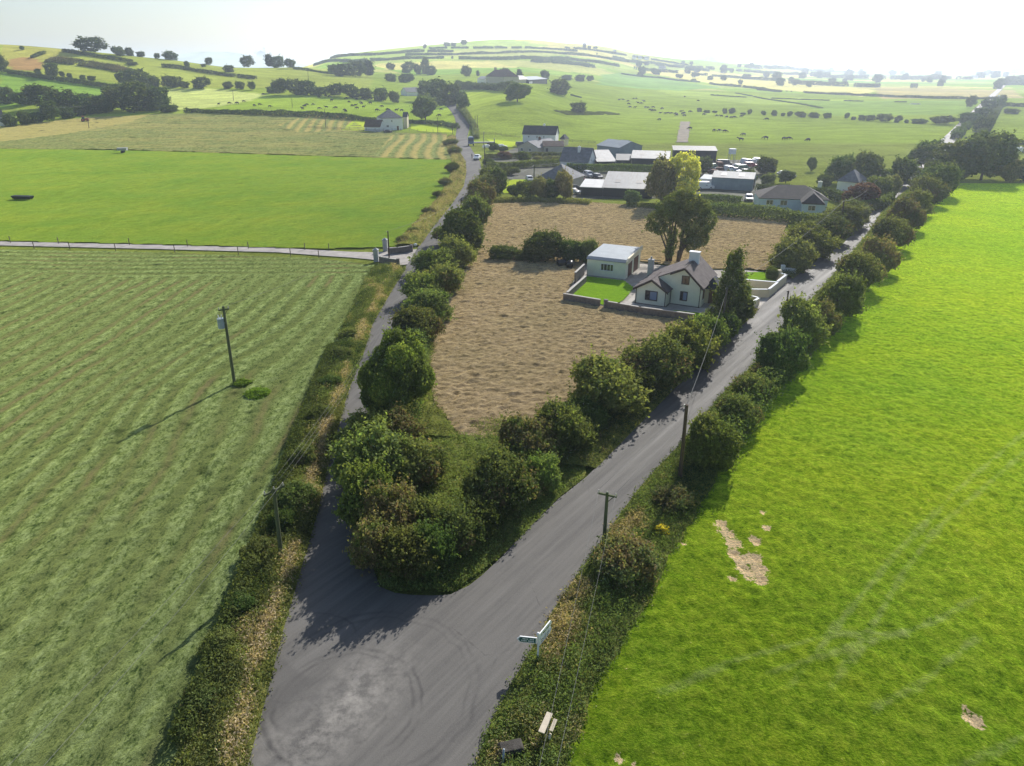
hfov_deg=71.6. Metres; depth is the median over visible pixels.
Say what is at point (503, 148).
garden tree
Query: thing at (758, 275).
lawn
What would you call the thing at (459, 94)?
tree
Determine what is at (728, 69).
hedgerow
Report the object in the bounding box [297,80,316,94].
tree
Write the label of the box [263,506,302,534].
bramble bush
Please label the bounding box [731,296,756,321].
garden bush
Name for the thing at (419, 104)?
field tree
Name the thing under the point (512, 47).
hedgerow
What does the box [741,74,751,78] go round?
plain tree
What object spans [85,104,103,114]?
bush
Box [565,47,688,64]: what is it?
hedgerow
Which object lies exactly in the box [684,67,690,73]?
plain tree
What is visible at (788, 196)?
bungalow
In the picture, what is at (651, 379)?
hedge bush
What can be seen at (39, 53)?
hedgerow
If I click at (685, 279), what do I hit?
window
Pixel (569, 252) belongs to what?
field bush
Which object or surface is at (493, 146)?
garden tree
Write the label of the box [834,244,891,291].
hedge bush
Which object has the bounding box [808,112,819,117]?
bush
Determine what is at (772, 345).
hedge bush
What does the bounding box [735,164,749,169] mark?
scrap car
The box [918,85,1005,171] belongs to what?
country road
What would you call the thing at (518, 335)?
hay field
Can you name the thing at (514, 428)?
hedge bush
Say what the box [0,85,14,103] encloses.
tree
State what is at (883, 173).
yard tree
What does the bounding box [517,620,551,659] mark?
finger signpost
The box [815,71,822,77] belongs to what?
plain tree
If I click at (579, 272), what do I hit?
garden wall
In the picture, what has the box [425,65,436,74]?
tree
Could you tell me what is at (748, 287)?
garden bush
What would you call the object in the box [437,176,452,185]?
bramble bush
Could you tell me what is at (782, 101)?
hedgerow
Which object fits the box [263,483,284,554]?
utility pole
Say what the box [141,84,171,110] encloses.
tree
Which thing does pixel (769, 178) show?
yard tree
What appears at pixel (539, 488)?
hedge bush
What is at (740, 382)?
hedge bush
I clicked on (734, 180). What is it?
workshop
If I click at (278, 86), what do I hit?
tree
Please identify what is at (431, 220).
grass verge
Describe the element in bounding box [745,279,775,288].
garden wall
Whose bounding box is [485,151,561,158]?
garden hedge
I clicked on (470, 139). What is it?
lorry
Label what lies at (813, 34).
sky
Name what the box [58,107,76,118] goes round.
bush
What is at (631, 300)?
path
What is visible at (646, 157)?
tin barn
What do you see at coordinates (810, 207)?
window
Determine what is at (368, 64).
tree
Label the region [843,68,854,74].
plain tree
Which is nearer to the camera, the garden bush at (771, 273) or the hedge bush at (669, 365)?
the hedge bush at (669, 365)
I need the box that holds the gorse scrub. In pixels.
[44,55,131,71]
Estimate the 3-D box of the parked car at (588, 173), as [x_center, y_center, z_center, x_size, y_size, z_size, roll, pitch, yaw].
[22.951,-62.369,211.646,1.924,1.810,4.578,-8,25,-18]
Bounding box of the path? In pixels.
[624,294,706,312]
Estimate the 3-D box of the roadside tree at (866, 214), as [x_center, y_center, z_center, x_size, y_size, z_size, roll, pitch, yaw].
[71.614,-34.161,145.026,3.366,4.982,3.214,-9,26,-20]
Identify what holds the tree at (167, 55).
on the ground at (498, 115)
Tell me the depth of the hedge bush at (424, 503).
47.70 m
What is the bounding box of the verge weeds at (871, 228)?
[805,189,909,353]
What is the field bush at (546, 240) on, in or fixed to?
on the hay field at (518, 335)
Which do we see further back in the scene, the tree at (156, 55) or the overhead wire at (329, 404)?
the tree at (156, 55)
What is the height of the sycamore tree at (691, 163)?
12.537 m
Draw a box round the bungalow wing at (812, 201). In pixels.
[799,190,824,213]
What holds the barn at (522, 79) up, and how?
on the ground at (498, 115)
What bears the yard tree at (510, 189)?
on the ground at (498, 115)
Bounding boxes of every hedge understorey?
[165,342,338,745]
[375,192,478,484]
[426,314,725,561]
[711,210,907,450]
[793,228,837,270]
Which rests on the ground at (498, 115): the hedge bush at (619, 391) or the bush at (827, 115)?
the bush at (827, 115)
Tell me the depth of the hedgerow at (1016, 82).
1219.32 m
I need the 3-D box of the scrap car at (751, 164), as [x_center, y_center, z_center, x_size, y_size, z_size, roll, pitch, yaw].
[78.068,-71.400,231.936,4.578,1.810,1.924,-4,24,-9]
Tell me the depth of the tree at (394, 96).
482.86 m
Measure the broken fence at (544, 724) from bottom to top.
1.200 m
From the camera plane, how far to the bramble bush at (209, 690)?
35.95 m
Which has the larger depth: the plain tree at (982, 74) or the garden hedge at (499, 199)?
the plain tree at (982, 74)
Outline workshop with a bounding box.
[711,170,756,190]
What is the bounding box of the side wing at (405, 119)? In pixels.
[402,112,408,127]
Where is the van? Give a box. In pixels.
[699,181,714,189]
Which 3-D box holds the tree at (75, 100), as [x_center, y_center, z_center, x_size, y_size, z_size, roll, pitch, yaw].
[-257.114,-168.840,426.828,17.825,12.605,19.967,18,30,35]
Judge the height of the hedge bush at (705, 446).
5.689 m
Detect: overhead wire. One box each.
[8,494,261,765]
[45,482,282,763]
[265,259,414,489]
[274,263,414,485]
[539,491,598,765]
[557,495,615,763]
[607,291,785,481]
[616,300,784,492]
[687,290,726,402]
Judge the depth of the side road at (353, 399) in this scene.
99.78 m
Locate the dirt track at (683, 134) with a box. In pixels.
[676,121,689,141]
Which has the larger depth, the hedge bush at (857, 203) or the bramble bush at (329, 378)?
the hedge bush at (857, 203)
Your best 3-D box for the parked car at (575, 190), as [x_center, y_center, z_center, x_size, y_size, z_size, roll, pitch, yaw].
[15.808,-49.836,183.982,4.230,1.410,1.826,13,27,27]
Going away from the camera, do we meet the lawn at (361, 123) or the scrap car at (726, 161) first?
the scrap car at (726, 161)
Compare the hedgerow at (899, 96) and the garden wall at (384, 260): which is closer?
the garden wall at (384, 260)
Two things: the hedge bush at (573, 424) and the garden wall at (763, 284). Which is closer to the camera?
the hedge bush at (573, 424)
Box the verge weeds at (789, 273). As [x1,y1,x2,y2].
[766,230,854,277]
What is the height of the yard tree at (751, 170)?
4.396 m
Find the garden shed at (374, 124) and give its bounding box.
[364,119,382,131]
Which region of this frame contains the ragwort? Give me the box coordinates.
[654,523,669,534]
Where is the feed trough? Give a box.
[11,195,33,199]
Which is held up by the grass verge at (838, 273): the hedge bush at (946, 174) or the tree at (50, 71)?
the hedge bush at (946, 174)
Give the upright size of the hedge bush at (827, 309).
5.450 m
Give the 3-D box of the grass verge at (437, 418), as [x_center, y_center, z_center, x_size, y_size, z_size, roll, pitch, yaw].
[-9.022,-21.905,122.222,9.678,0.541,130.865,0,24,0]
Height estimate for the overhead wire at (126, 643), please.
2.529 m
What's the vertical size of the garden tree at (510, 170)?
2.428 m
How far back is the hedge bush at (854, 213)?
139.84 m
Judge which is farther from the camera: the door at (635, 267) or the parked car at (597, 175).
the parked car at (597, 175)
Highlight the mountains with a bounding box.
[158,52,307,67]
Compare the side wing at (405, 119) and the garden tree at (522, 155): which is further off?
the side wing at (405, 119)
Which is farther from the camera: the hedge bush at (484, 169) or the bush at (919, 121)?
the bush at (919, 121)
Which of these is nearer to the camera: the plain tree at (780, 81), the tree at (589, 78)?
the tree at (589, 78)
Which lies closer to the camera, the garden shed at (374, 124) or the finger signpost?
the finger signpost
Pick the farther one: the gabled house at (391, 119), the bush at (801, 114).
the bush at (801, 114)
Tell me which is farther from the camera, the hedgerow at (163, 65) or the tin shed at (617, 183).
the hedgerow at (163, 65)
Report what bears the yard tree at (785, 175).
on the ground at (498, 115)
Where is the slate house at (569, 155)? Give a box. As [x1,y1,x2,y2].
[559,146,595,169]
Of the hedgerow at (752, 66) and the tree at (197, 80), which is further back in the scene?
the hedgerow at (752, 66)
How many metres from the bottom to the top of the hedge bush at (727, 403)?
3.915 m
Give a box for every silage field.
[0,113,451,159]
[0,249,374,765]
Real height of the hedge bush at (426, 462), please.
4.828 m
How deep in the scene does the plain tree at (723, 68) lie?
1468.70 m
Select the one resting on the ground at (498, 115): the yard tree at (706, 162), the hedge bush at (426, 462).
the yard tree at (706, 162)
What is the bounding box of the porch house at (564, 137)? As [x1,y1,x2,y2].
[560,134,569,145]
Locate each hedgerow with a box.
[5,69,112,87]
[30,50,45,57]
[61,48,257,78]
[183,107,376,120]
[292,67,351,75]
[313,56,452,65]
[329,49,453,58]
[405,50,640,62]
[409,119,459,127]
[429,45,597,54]
[453,80,516,90]
[458,55,619,66]
[530,57,595,67]
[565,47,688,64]
[612,56,709,70]
[621,73,779,91]
[634,66,800,81]
[654,63,798,74]
[711,94,906,101]
[735,92,823,107]
[744,64,917,72]
[756,88,998,98]
[788,79,917,87]
[822,74,973,79]
[875,69,1023,71]
[950,106,987,138]
[978,104,1002,133]
[1005,102,1023,106]
[1009,79,1023,84]
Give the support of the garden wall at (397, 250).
on the farm track at (404, 259)
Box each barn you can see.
[477,76,485,82]
[500,76,526,82]
[526,76,546,83]
[615,154,630,168]
[631,150,670,169]
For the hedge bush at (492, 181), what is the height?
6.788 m
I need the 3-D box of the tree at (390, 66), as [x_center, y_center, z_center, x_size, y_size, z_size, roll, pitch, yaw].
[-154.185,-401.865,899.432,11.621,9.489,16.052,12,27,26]
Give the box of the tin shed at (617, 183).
[602,171,652,198]
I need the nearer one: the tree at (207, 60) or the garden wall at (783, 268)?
the garden wall at (783, 268)
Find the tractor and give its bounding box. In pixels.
[81,116,88,121]
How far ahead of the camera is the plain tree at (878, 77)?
1332.34 m
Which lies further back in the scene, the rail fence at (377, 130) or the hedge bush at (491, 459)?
the rail fence at (377, 130)
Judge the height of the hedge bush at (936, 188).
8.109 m
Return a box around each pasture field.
[0,148,450,248]
[567,183,1023,765]
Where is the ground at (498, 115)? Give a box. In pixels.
[0,39,1023,594]
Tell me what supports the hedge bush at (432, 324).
on the grass verge at (437, 418)
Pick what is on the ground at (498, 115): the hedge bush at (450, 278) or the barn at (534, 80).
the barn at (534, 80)
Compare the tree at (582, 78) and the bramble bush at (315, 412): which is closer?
the bramble bush at (315, 412)
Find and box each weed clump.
[231,377,254,386]
[243,386,271,400]
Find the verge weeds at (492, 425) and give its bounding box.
[459,415,559,438]
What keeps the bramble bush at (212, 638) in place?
on the grass verge at (232, 731)
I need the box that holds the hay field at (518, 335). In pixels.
[429,201,788,437]
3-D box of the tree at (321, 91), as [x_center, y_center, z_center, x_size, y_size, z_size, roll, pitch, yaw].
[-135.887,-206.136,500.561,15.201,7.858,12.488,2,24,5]
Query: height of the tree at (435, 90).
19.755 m
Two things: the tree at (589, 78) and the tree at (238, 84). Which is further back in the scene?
the tree at (589, 78)
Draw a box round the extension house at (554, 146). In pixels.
[542,141,563,151]
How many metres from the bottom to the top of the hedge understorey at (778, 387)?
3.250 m
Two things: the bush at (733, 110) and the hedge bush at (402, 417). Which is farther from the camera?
the bush at (733, 110)
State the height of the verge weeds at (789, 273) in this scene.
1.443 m
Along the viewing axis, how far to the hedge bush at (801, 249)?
112.43 m
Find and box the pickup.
[473,154,480,159]
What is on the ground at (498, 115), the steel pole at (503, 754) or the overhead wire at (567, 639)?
the steel pole at (503, 754)
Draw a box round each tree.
[0,54,8,72]
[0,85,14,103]
[8,92,36,104]
[20,83,56,106]
[33,68,41,73]
[41,60,58,75]
[45,87,74,108]
[68,35,110,51]
[68,91,96,109]
[85,91,117,113]
[87,76,95,80]
[98,85,133,108]
[100,83,119,91]
[110,45,125,55]
[113,70,125,83]
[114,79,155,112]
[119,66,154,87]
[124,47,133,55]
[126,61,139,64]
[135,51,144,56]
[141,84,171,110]
[149,75,159,86]
[153,53,159,58]
[157,104,178,112]
[159,73,182,87]
[161,51,178,59]
[176,80,189,87]
[190,76,210,88]
[204,57,211,64]
[221,81,234,88]
[222,65,234,71]
[234,81,244,88]
[239,54,254,66]
[247,81,255,88]
[254,48,266,57]
[262,54,272,66]
[265,86,275,92]
[269,54,284,67]
[270,77,287,93]
[281,77,302,94]
[283,58,295,67]
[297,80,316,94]
[310,85,328,95]
[325,82,343,95]
[330,60,354,76]
[339,82,359,97]
[349,59,367,76]
[353,316,437,413]
[358,87,372,98]
[362,57,375,76]
[370,85,387,100]
[384,73,395,81]
[386,62,395,69]
[388,90,399,102]
[396,73,414,82]
[401,60,415,72]
[408,93,437,119]
[414,64,421,73]
[416,79,431,98]
[420,57,429,73]
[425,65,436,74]
[425,76,448,105]
[438,82,460,105]
[450,89,466,104]
[457,95,470,108]
[460,65,471,76]
[482,158,493,165]
[489,142,500,150]
[489,163,506,194]
[497,151,511,158]
[498,146,508,150]
[503,81,532,101]
[504,166,520,174]
[506,184,517,196]
[514,180,535,196]
[515,69,523,75]
[517,151,531,161]
[529,174,549,197]
[533,155,541,159]
[540,69,549,79]
[541,178,560,197]
[547,78,570,95]
[553,165,573,198]
[560,75,572,80]
[574,74,585,80]
[586,75,593,80]
[623,189,642,204]
[638,65,645,73]
[641,183,720,261]
[643,149,678,204]
[651,68,656,74]
[669,150,701,202]
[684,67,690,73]
[695,156,713,173]
[709,241,754,317]
[720,64,727,72]
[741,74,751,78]
[741,168,757,179]
[755,154,777,173]
[759,172,776,184]
[771,72,782,78]
[775,77,784,85]
[778,170,796,182]
[792,79,799,84]
[798,71,806,77]
[805,81,812,86]
[807,156,817,170]
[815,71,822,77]
[816,173,833,186]
[821,152,854,181]
[828,77,836,81]
[841,181,880,201]
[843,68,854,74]
[846,75,854,79]
[849,149,885,177]
[861,204,869,223]
[864,175,896,197]
[871,73,883,82]
[876,168,892,177]
[885,173,903,194]
[889,154,922,185]
[899,74,909,79]
[906,137,944,166]
[923,159,944,170]
[926,76,933,81]
[932,134,989,180]
[937,80,944,85]
[939,76,946,82]
[941,161,965,170]
[955,112,981,124]
[955,129,1023,179]
[965,95,977,106]
[971,114,997,131]
[974,107,994,117]
[975,71,985,77]
[980,97,1001,109]
[984,69,991,74]
[990,69,1001,77]
[990,97,1008,108]
[992,77,1005,88]
[994,157,1023,182]
[997,78,1010,84]
[1003,108,1023,113]
[1013,158,1023,181]
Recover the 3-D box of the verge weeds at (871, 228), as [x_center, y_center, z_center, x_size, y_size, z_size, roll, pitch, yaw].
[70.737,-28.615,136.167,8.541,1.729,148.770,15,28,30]
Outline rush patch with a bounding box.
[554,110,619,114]
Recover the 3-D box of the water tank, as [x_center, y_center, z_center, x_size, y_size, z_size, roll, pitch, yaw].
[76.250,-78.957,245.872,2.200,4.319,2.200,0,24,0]
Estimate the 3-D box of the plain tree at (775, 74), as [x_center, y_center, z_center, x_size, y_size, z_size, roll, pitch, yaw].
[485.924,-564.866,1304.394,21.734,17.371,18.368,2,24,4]
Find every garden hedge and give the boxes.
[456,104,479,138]
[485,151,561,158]
[486,158,559,169]
[493,196,670,208]
[566,163,652,172]
[699,202,823,223]
[700,193,742,203]
[754,183,856,203]
[860,190,895,210]
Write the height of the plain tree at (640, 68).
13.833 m
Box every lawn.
[346,118,365,131]
[410,123,455,132]
[487,139,515,146]
[503,179,529,192]
[574,276,632,304]
[674,310,702,319]
[744,272,776,280]
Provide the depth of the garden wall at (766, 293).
100.97 m
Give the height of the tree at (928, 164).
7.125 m
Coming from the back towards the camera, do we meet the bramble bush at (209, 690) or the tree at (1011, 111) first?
the tree at (1011, 111)
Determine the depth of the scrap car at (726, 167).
219.55 m
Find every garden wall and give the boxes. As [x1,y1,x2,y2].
[378,256,399,264]
[387,244,412,253]
[563,293,600,305]
[566,275,586,293]
[574,264,584,282]
[603,299,694,320]
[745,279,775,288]
[751,282,778,297]
[751,296,759,306]
[776,269,787,289]
[781,265,795,272]
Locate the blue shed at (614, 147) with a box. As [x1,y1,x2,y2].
[597,139,641,158]
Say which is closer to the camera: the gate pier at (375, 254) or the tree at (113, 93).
the gate pier at (375, 254)
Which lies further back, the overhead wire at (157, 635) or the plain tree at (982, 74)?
the plain tree at (982, 74)
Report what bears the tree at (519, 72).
on the ground at (498, 115)
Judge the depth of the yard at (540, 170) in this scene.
213.38 m
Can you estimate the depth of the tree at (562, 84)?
517.69 m
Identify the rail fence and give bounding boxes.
[313,126,441,134]
[640,259,660,264]
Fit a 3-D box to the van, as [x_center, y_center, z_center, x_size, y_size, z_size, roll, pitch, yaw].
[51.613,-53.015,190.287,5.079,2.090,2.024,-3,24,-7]
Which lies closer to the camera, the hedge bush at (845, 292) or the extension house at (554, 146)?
the hedge bush at (845, 292)
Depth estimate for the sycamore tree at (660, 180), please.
163.46 m
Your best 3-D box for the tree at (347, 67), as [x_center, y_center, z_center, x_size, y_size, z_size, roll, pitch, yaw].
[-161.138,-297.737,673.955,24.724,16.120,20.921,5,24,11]
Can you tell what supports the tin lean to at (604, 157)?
on the yard at (540, 170)
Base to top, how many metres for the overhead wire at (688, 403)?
2.320 m
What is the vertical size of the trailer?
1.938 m
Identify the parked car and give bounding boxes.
[525,175,532,180]
[572,188,580,194]
[583,170,593,177]
[591,173,602,178]
[745,193,752,200]
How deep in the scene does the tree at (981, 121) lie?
353.06 m
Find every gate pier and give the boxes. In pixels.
[372,248,378,261]
[382,238,387,250]
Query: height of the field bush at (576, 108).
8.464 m
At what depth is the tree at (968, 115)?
393.75 m
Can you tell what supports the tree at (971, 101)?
on the ground at (498, 115)
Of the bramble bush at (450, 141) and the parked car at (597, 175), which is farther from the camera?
the bramble bush at (450, 141)
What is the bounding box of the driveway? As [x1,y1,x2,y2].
[754,293,774,308]
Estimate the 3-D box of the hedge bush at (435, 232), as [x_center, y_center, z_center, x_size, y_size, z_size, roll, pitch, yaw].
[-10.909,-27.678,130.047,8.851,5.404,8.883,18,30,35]
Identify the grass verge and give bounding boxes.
[174,402,344,765]
[310,265,405,404]
[377,435,585,590]
[396,136,465,245]
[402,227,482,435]
[476,361,790,765]
[558,308,756,467]
[775,237,847,278]
[805,190,906,354]
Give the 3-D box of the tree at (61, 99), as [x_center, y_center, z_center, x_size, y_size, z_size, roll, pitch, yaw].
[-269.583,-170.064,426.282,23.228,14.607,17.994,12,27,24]
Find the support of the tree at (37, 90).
on the ground at (498, 115)
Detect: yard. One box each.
[483,147,765,201]
[569,260,791,314]
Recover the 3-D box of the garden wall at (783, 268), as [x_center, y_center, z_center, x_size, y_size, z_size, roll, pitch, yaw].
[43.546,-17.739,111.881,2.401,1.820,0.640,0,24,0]
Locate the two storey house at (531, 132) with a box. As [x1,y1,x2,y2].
[522,123,559,142]
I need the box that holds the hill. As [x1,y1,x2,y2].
[694,55,728,62]
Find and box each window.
[600,263,613,271]
[645,290,657,300]
[679,291,687,300]
[681,275,689,284]
[766,200,773,204]
[780,200,787,205]
[807,205,815,210]
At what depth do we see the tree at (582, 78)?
765.57 m
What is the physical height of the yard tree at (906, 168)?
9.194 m
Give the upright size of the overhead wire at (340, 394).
3.390 m
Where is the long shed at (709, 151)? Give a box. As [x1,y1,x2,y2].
[672,145,717,161]
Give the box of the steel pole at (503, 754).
[501,748,504,765]
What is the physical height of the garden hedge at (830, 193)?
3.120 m
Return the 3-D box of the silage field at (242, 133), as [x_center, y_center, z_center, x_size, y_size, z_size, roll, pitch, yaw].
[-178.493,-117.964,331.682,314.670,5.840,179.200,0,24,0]
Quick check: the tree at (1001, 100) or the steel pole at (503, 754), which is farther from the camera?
the tree at (1001, 100)
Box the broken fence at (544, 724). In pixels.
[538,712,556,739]
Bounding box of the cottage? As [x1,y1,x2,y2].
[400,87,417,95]
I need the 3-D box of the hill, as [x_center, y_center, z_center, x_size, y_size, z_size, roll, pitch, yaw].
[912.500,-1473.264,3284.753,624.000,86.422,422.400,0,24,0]
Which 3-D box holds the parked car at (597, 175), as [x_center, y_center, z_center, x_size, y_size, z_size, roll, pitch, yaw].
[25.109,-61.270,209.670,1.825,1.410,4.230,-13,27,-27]
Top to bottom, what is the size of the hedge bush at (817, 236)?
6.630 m
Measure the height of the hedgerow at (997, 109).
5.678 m
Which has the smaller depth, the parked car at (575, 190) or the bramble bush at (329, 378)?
the bramble bush at (329, 378)
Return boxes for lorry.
[468,136,494,145]
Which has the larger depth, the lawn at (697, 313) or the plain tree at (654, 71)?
the plain tree at (654, 71)
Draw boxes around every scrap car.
[714,167,723,170]
[715,161,723,167]
[717,159,732,164]
[724,165,733,170]
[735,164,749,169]
[740,158,751,163]
[743,162,756,166]
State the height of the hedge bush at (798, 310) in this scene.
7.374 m
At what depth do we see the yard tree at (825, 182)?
193.74 m
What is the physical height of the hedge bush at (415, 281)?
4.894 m
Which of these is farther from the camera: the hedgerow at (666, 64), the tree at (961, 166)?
the hedgerow at (666, 64)
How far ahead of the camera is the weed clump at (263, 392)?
70.57 m
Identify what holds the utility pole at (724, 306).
on the ground at (498, 115)
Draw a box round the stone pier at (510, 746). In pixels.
[497,738,524,762]
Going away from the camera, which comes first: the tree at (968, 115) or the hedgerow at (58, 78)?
the tree at (968, 115)
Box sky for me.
[0,0,1023,69]
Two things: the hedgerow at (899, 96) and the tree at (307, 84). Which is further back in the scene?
the hedgerow at (899, 96)
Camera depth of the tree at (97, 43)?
626.24 m
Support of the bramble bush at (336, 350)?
on the grass verge at (362, 341)
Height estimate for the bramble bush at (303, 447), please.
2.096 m
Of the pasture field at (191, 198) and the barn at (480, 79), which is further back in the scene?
the barn at (480, 79)
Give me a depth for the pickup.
250.79 m
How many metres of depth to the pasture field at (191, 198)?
178.16 m
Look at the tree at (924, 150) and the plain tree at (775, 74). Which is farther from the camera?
the plain tree at (775, 74)
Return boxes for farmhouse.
[486,67,518,83]
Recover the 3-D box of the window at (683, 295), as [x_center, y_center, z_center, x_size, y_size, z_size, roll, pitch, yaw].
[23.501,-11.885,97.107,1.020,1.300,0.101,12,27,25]
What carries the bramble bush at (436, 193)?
on the grass verge at (431, 220)
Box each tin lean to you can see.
[580,179,604,195]
[594,150,616,167]
[700,174,711,183]
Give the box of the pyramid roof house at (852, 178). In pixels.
[836,169,866,191]
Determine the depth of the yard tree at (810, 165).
223.14 m
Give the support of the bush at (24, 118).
on the ground at (498, 115)
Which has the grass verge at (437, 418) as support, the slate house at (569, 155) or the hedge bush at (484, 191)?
the hedge bush at (484, 191)
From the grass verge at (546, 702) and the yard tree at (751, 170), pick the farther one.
the yard tree at (751, 170)
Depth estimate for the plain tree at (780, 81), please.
1073.90 m
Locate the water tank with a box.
[728,148,735,160]
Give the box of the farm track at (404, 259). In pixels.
[0,241,416,264]
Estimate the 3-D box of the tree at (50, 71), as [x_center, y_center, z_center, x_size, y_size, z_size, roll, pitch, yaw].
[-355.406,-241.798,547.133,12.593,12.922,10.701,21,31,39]
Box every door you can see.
[628,261,631,275]
[633,255,638,271]
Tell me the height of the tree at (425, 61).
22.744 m
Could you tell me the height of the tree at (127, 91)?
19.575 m
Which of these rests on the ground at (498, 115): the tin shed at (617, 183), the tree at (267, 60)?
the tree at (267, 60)
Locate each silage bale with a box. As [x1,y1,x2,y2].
[556,259,565,265]
[566,259,574,267]
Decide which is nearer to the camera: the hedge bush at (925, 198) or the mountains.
the hedge bush at (925, 198)
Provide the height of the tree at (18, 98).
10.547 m
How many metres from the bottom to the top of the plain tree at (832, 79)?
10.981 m
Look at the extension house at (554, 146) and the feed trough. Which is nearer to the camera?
the feed trough
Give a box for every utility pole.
[217,306,235,382]
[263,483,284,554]
[386,231,389,257]
[597,489,616,541]
[678,404,687,477]
[722,288,727,312]
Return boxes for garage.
[586,244,642,278]
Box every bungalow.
[517,136,553,154]
[536,164,585,186]
[753,180,829,210]
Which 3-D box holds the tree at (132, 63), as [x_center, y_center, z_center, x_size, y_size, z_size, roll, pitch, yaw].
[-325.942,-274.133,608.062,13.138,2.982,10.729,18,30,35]
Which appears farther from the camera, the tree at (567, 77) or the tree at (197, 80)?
the tree at (567, 77)
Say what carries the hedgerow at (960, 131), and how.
on the ground at (498, 115)
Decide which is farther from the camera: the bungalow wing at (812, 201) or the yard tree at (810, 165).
the yard tree at (810, 165)
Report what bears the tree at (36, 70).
on the ground at (498, 115)
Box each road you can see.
[248,182,909,765]
[322,103,480,492]
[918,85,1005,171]
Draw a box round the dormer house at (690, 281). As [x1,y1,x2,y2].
[633,250,720,307]
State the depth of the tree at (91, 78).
542.08 m
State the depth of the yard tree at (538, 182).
172.90 m
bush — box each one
[0,112,18,126]
[14,109,31,124]
[28,109,47,122]
[39,99,59,120]
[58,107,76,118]
[70,105,88,115]
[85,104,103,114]
[99,101,112,112]
[174,676,226,719]
[194,624,240,659]
[218,586,258,621]
[235,531,277,561]
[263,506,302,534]
[272,477,321,511]
[287,442,320,465]
[304,403,332,422]
[316,373,343,389]
[324,412,412,495]
[326,403,399,449]
[329,345,352,358]
[331,452,395,535]
[336,327,357,337]
[342,503,404,576]
[355,472,428,531]
[371,515,439,585]
[381,401,428,438]
[382,430,451,488]
[387,300,446,342]
[395,234,407,240]
[397,267,443,296]
[399,490,453,524]
[400,284,458,320]
[406,226,418,231]
[406,513,460,579]
[407,246,463,272]
[420,205,437,213]
[420,259,467,294]
[429,221,463,242]
[431,190,445,196]
[433,501,490,554]
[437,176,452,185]
[437,232,480,268]
[438,204,490,251]
[442,138,459,144]
[444,161,459,171]
[447,144,461,153]
[456,438,541,520]
[457,190,492,227]
[458,176,498,205]
[464,494,510,541]
[469,170,503,193]
[477,164,500,176]
[485,243,518,259]
[490,407,565,462]
[498,470,544,502]
[513,249,534,261]
[518,225,567,262]
[525,448,565,492]
[534,391,600,457]
[555,235,586,261]
[561,343,654,419]
[563,392,610,430]
[569,101,586,112]
[576,237,598,262]
[583,529,667,591]
[614,326,699,390]
[623,362,660,402]
[647,481,699,514]
[661,315,722,371]
[680,407,746,473]
[689,308,732,351]
[703,307,715,318]
[710,309,742,340]
[713,388,766,433]
[728,107,735,113]
[729,369,781,399]
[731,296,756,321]
[744,283,752,295]
[751,319,816,381]
[762,231,820,274]
[765,264,778,279]
[771,110,777,115]
[775,286,834,350]
[780,220,842,260]
[794,111,806,116]
[799,210,858,239]
[805,293,844,337]
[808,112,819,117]
[812,268,869,316]
[819,201,870,230]
[822,112,831,117]
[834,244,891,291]
[835,197,873,216]
[857,115,865,120]
[859,230,905,271]
[864,115,875,120]
[869,211,918,247]
[875,113,893,121]
[885,193,931,229]
[893,115,903,122]
[898,187,937,215]
[907,172,953,206]
[908,159,965,195]
[911,118,928,123]
[929,115,957,123]
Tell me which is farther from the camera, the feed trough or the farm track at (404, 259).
the feed trough
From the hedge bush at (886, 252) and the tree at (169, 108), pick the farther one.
the tree at (169, 108)
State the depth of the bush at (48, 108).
387.62 m
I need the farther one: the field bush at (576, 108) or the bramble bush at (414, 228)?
the field bush at (576, 108)
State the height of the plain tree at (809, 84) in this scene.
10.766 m
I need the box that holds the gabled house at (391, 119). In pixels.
[376,110,402,130]
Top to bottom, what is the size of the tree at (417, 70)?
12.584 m
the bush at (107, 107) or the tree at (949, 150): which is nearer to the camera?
the tree at (949, 150)
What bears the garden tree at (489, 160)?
on the yard at (540, 170)
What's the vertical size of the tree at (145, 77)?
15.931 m
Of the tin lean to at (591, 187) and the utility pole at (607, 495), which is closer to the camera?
the utility pole at (607, 495)
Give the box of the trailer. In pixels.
[114,147,127,152]
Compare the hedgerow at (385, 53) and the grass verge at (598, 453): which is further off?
the hedgerow at (385, 53)
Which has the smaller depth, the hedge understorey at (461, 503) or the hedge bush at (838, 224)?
the hedge understorey at (461, 503)
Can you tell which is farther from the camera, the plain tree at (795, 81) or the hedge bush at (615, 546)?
the plain tree at (795, 81)
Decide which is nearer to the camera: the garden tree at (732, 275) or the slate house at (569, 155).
the garden tree at (732, 275)

